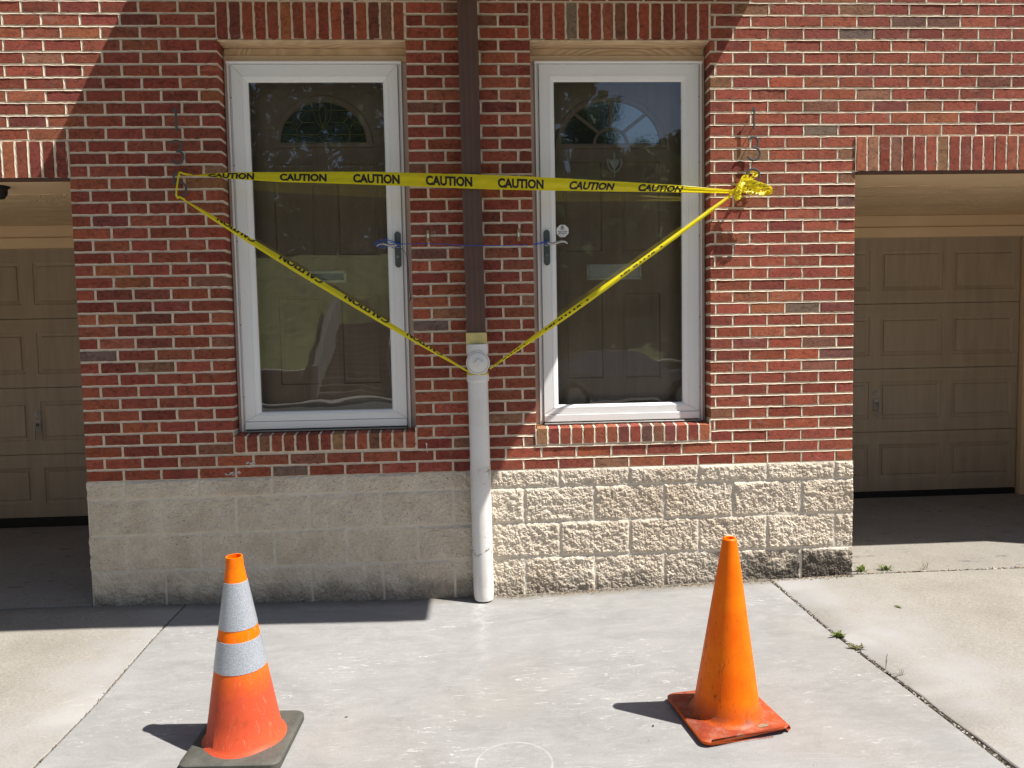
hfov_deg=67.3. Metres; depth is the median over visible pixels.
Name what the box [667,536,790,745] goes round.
traffic cone
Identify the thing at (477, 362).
downspout
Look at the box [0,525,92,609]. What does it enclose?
garage floor
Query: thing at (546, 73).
storm door
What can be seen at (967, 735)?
pavement crack
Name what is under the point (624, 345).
entry door
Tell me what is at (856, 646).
weed
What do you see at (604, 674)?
pavement
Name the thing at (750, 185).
caution tape
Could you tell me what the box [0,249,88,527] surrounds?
garage door
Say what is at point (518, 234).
doorbell
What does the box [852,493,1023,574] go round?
driveway
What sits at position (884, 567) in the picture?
weed
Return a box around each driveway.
[0,605,184,767]
[772,568,1023,767]
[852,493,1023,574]
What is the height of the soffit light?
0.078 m
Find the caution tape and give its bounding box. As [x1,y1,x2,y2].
[175,171,772,374]
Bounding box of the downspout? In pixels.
[457,0,493,601]
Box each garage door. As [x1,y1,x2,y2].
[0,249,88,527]
[852,236,1020,498]
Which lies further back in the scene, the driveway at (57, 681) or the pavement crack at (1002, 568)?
the pavement crack at (1002, 568)
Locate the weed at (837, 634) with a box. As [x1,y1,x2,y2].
[831,630,845,637]
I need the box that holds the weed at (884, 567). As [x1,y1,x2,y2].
[878,564,891,570]
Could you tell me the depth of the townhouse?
4.40 m
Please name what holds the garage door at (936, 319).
in the townhouse
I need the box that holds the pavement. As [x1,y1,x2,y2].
[36,579,1006,767]
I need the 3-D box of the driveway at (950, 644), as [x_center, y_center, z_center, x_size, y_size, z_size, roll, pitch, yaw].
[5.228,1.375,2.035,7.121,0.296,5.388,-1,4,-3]
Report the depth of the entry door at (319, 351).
4.46 m
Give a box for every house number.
[170,107,186,196]
[746,107,760,181]
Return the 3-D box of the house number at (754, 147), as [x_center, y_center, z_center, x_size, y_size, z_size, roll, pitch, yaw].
[1.359,-1.323,4.343,0.088,0.466,0.037,-1,4,-3]
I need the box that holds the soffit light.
[0,185,9,199]
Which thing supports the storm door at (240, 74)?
in the townhouse
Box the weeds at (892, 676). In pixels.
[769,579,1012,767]
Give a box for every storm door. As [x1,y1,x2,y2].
[225,61,411,431]
[534,61,702,424]
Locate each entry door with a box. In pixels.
[250,84,407,419]
[538,83,680,414]
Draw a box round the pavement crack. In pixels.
[776,586,1011,767]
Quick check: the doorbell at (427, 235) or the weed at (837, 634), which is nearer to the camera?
the weed at (837, 634)
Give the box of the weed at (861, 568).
[855,565,870,571]
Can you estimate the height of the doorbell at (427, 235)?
0.067 m
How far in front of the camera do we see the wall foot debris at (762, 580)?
4.46 m
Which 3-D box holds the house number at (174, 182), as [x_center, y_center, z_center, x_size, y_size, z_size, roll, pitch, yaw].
[-1.809,-1.253,4.173,0.082,0.478,0.037,-1,4,-3]
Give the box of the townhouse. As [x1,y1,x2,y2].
[0,0,1023,606]
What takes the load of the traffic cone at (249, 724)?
on the pavement
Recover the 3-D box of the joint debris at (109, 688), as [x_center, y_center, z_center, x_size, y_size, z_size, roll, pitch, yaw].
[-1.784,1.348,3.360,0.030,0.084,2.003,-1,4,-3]
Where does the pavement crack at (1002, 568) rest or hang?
on the driveway at (950, 644)
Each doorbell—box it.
[426,230,429,241]
[517,229,519,240]
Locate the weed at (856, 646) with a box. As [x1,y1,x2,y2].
[847,643,863,649]
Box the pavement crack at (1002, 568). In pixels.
[856,566,1021,573]
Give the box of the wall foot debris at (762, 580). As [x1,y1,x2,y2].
[497,574,853,598]
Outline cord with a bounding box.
[375,239,547,301]
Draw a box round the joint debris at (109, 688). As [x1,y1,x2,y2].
[34,604,185,767]
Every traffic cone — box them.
[179,553,303,767]
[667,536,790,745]
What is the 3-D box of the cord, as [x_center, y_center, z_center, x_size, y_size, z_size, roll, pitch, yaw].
[-0.271,-0.641,4.288,0.988,0.352,0.152,-1,4,-3]

